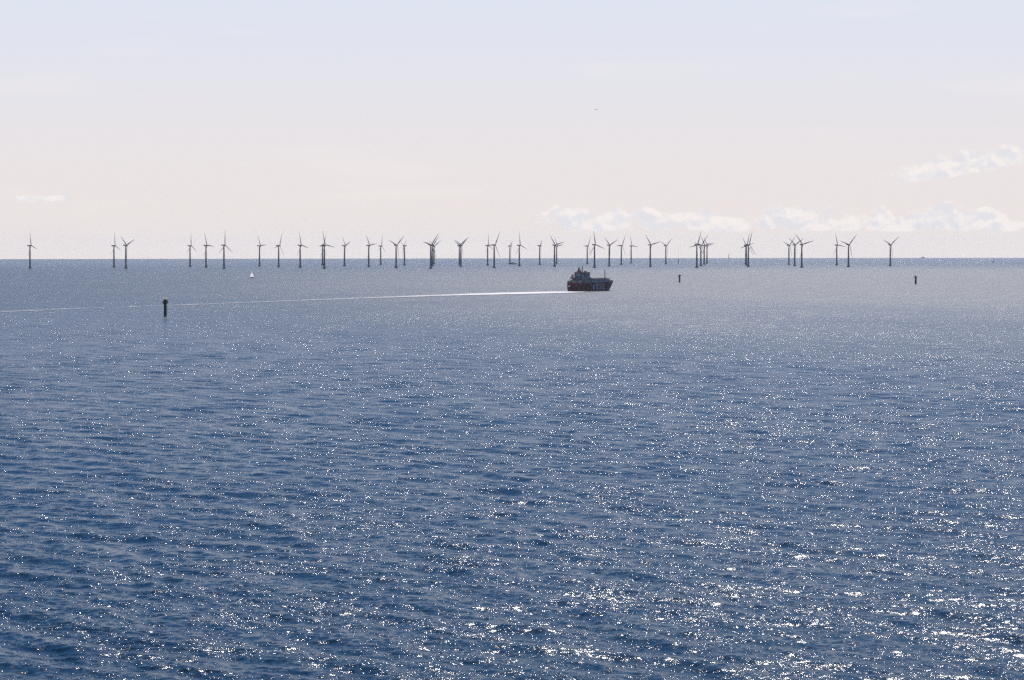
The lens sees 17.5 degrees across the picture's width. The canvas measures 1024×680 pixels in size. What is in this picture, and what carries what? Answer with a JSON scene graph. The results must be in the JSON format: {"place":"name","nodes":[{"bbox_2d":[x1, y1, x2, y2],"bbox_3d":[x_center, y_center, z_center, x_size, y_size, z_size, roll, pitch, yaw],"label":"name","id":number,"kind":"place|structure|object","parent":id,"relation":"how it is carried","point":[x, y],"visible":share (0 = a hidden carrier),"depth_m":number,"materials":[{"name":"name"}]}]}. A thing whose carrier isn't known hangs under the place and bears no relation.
{"place":"outdoors","nodes":[
{"label":"outdoors","id":0,"kind":"place"},
{"bbox_2d":[0,258,1023,679],"bbox_3d":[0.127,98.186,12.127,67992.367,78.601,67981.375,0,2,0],"label":"water","id":1,"kind":"structure","parent":0,"point":[738,468],"depth_m":885.98,"materials":[{"name":"blue liquid"}]},
{"bbox_2d":[27,237,34,267],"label":"wind turbine","id":2,"kind":"object","parent":1,"relation":"in","point":[30,254],"visible":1,"depth_m":9665.55,"materials":[{"name":"metal"}]},
{"bbox_2d":[111,245,120,266],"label":"wind turbine","id":3,"kind":"object","parent":1,"relation":"in","point":[113,251],"visible":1,"depth_m":10110.54,"materials":[{"name":"metal"}]},
{"bbox_2d":[121,237,132,268],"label":"wind turbine","id":4,"kind":"object","parent":1,"relation":"in","point":[125,267],"visible":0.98,"depth_m":9479.27,"materials":[{"name":"metal"}]},
{"bbox_2d":[162,297,167,315],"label":"channel beacon","id":5,"kind":"object","parent":1,"relation":"in","point":[165,301],"visible":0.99,"depth_m":2848.01,"materials":[{"name":"grey metal"}]},
{"bbox_2d":[188,245,191,266],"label":"wind turbine","id":6,"kind":"object","parent":1,"relation":"in","point":[189,250],"visible":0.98,"depth_m":10500.04,"materials":[{"name":"metal"}]},
{"bbox_2d":[203,232,210,267],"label":"wind turbine","id":7,"kind":"object","parent":1,"relation":"in","point":[205,266],"visible":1,"depth_m":9959.23,"materials":[{"name":"metal"}]},
{"bbox_2d":[221,241,229,268],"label":"wind turbine","id":8,"kind":"object","parent":1,"relation":"in","point":[223,267],"visible":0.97,"depth_m":9344.73,"materials":[{"name":"metal"}]},
{"bbox_2d":[257,237,262,265],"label":"wind turbine","id":9,"kind":"object","parent":1,"relation":"in","point":[260,245],"visible":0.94,"depth_m":10841.16,"materials":[{"name":"metal"}]},
{"bbox_2d":[274,236,282,266],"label":"wind turbine","id":10,"kind":"object","parent":1,"relation":"in","point":[278,253],"visible":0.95,"depth_m":10285.16,"materials":[{"name":"metal"}]},
{"bbox_2d":[2,291,583,311],"bbox_3d":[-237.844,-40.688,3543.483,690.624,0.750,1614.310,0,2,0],"label":"wake","id":11,"kind":"object","parent":1,"relation":"on","point":[456,294],"visible":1,"depth_m":4149.11,"materials":[{"name":"liquid"}]},
{"bbox_2d":[298,233,307,267],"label":"wind turbine","id":12,"kind":"object","parent":1,"relation":"in","point":[299,252],"visible":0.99,"depth_m":9885.74,"materials":[{"name":"metal"}]},
{"bbox_2d":[320,235,332,268],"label":"wind turbine","id":13,"kind":"object","parent":1,"relation":"in","point":[324,245],"visible":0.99,"depth_m":9298.46,"materials":[{"name":"metal"}]},
{"bbox_2d":[342,239,349,265],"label":"wind turbine","id":14,"kind":"object","parent":1,"relation":"in","point":[344,251],"visible":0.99,"depth_m":10732.12,"materials":[{"name":"metal"}]},
{"bbox_2d":[366,235,373,266],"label":"wind turbine","id":15,"kind":"object","parent":1,"relation":"in","point":[369,245],"visible":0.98,"depth_m":10237.81,"materials":[{"name":"metal"}]},
{"bbox_2d":[389,235,404,267],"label":"wind turbine","id":16,"kind":"object","parent":1,"relation":"in","point":[396,248],"visible":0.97,"depth_m":9742.85,"materials":[{"name":"metal"}]},
{"bbox_2d":[399,239,406,264],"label":"wind turbine","id":17,"kind":"object","parent":1,"relation":"in","point":[404,252],"visible":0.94,"depth_m":11265.67,"materials":[{"name":"metal"}]},
{"bbox_2d":[424,233,438,268],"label":"wind turbine","id":18,"kind":"object","parent":1,"relation":"in","point":[430,267],"visible":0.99,"depth_m":9251.03,"materials":[{"name":"metal"}]},
{"bbox_2d":[426,238,437,265],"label":"wind turbine","id":19,"kind":"object","parent":1,"relation":"in","point":[432,252],"visible":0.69,"depth_m":10653.97,"materials":[{"name":"metal"}]},
{"bbox_2d":[455,238,467,266],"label":"wind turbine","id":20,"kind":"object","parent":1,"relation":"in","point":[460,245],"visible":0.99,"depth_m":10270.39,"materials":[{"name":"metal"}]},
{"bbox_2d":[485,237,488,264],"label":"wind turbine","id":21,"kind":"object","parent":1,"relation":"in","point":[487,251],"visible":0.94,"depth_m":11217.10,"materials":[{"name":"metal"}]},
{"bbox_2d":[491,233,499,267],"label":"wind turbine","id":22,"kind":"object","parent":1,"relation":"in","point":[494,245],"visible":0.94,"depth_m":9604.69,"materials":[{"name":"metal"}]},
{"bbox_2d":[508,243,511,263],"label":"wind turbine","id":23,"kind":"object","parent":1,"relation":"in","point":[509,253],"visible":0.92,"depth_m":12121.25,"materials":[{"name":"metal"}]},
{"bbox_2d":[517,234,527,265],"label":"wind turbine","id":24,"kind":"object","parent":1,"relation":"in","point":[519,251],"visible":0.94,"depth_m":10579.98,"materials":[{"name":"metal"}]},
{"bbox_2d":[537,242,541,264],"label":"wind turbine","id":25,"kind":"object","parent":1,"relation":"in","point":[539,252],"visible":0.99,"depth_m":11535.85,"materials":[{"name":"metal"}]},
{"bbox_2d":[550,236,562,266],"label":"wind turbine","id":26,"kind":"object","parent":1,"relation":"in","point":[554,245],"visible":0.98,"depth_m":10145.37,"materials":[{"name":"metal"}]},
{"bbox_2d":[585,237,590,263],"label":"wind turbine","id":27,"kind":"object","parent":1,"relation":"in","point":[587,251],"visible":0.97,"depth_m":12270.26,"materials":[{"name":"metal"}]},
{"bbox_2d":[567,266,612,291],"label":"cargo ship","id":28,"kind":"object","parent":1,"relation":"on","point":[584,281],"visible":0.98,"depth_m":4359.86,"materials":[{"name":"red paint"}]},
{"bbox_2d":[590,235,601,267],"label":"wind turbine","id":29,"kind":"object","parent":1,"relation":"in","point":[594,264],"visible":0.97,"depth_m":9538.46,"materials":[{"name":"metal"}]},
{"bbox_2d":[604,237,616,265],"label":"wind turbine","id":30,"kind":"object","parent":1,"relation":"in","point":[609,245],"visible":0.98,"depth_m":10507.08,"materials":[{"name":"metal"}]},
{"bbox_2d":[618,238,624,264],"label":"wind turbine","id":31,"kind":"object","parent":1,"relation":"in","point":[621,252],"visible":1,"depth_m":11455.39,"materials":[{"name":"metal"}]},
{"bbox_2d":[629,237,636,263],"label":"wind turbine","id":32,"kind":"object","parent":1,"relation":"in","point":[631,251],"visible":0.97,"depth_m":12508.09,"materials":[{"name":"metal"}]},
{"bbox_2d":[645,234,658,266],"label":"wind turbine","id":33,"kind":"object","parent":1,"relation":"in","point":[650,251],"visible":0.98,"depth_m":10024.82,"materials":[{"name":"metal"}]},
{"bbox_2d":[663,240,670,263],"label":"wind turbine","id":34,"kind":"object","parent":1,"relation":"in","point":[665,251],"visible":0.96,"depth_m":12104.03,"materials":[{"name":"metal"}]},
{"bbox_2d":[691,230,703,267],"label":"wind turbine","id":35,"kind":"object","parent":1,"relation":"in","point":[696,266],"visible":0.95,"depth_m":9541.60,"materials":[{"name":"metal"}]},
{"bbox_2d":[695,237,706,265],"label":"wind turbine","id":36,"kind":"object","parent":1,"relation":"in","point":[700,245],"visible":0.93,"depth_m":10519.85,"materials":[{"name":"metal"}]},
{"bbox_2d":[701,237,710,264],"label":"wind turbine","id":37,"kind":"object","parent":1,"relation":"in","point":[704,245],"visible":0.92,"depth_m":11445.30,"materials":[{"name":"metal"}]},
{"bbox_2d":[704,238,711,262],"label":"wind turbine","id":38,"kind":"object","parent":1,"relation":"in","point":[707,252],"visible":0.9,"depth_m":12505.34,"materials":[{"name":"metal"}]},
{"bbox_2d":[744,233,752,264],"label":"wind turbine","id":39,"kind":"object","parent":1,"relation":"in","point":[746,250],"visible":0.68,"depth_m":10984.67,"materials":[{"name":"metal"}]},
{"bbox_2d":[742,234,755,266],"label":"wind turbine","id":40,"kind":"object","parent":1,"relation":"in","point":[748,251],"visible":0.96,"depth_m":10006.93,"materials":[{"name":"metal"}]},
{"bbox_2d":[784,236,795,264],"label":"wind turbine","id":41,"kind":"object","parent":1,"relation":"in","point":[788,245],"visible":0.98,"depth_m":11302.00,"materials":[{"name":"metal"}]},
{"bbox_2d":[789,238,803,265],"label":"wind turbine","id":42,"kind":"object","parent":1,"relation":"in","point":[794,244],"visible":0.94,"depth_m":10393.67,"materials":[{"name":"metal"}]},
{"bbox_2d":[795,233,811,267],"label":"wind turbine","id":43,"kind":"object","parent":1,"relation":"in","point":[801,256],"visible":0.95,"depth_m":9455.61,"materials":[{"name":"grey metal"}]},
{"bbox_2d":[834,233,843,264],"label":"wind turbine","id":44,"kind":"object","parent":1,"relation":"in","point":[836,245],"visible":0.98,"depth_m":10880.88,"materials":[{"name":"metal"}]},
{"bbox_2d":[841,237,854,266],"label":"wind turbine","id":45,"kind":"object","parent":1,"relation":"in","point":[848,251],"visible":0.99,"depth_m":9818.45,"materials":[{"name":"metal"}]},
{"bbox_2d":[884,240,895,265],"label":"wind turbine","id":46,"kind":"object","parent":1,"relation":"in","point":[890,251],"visible":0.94,"depth_m":10325.83,"materials":[{"name":"metal"}]},
{"bbox_2d":[0,0,1023,258],"label":"sky","id":47,"kind":"structure","parent":0,"point":[158,125],"materials":[{"name":"white"}]}
]}

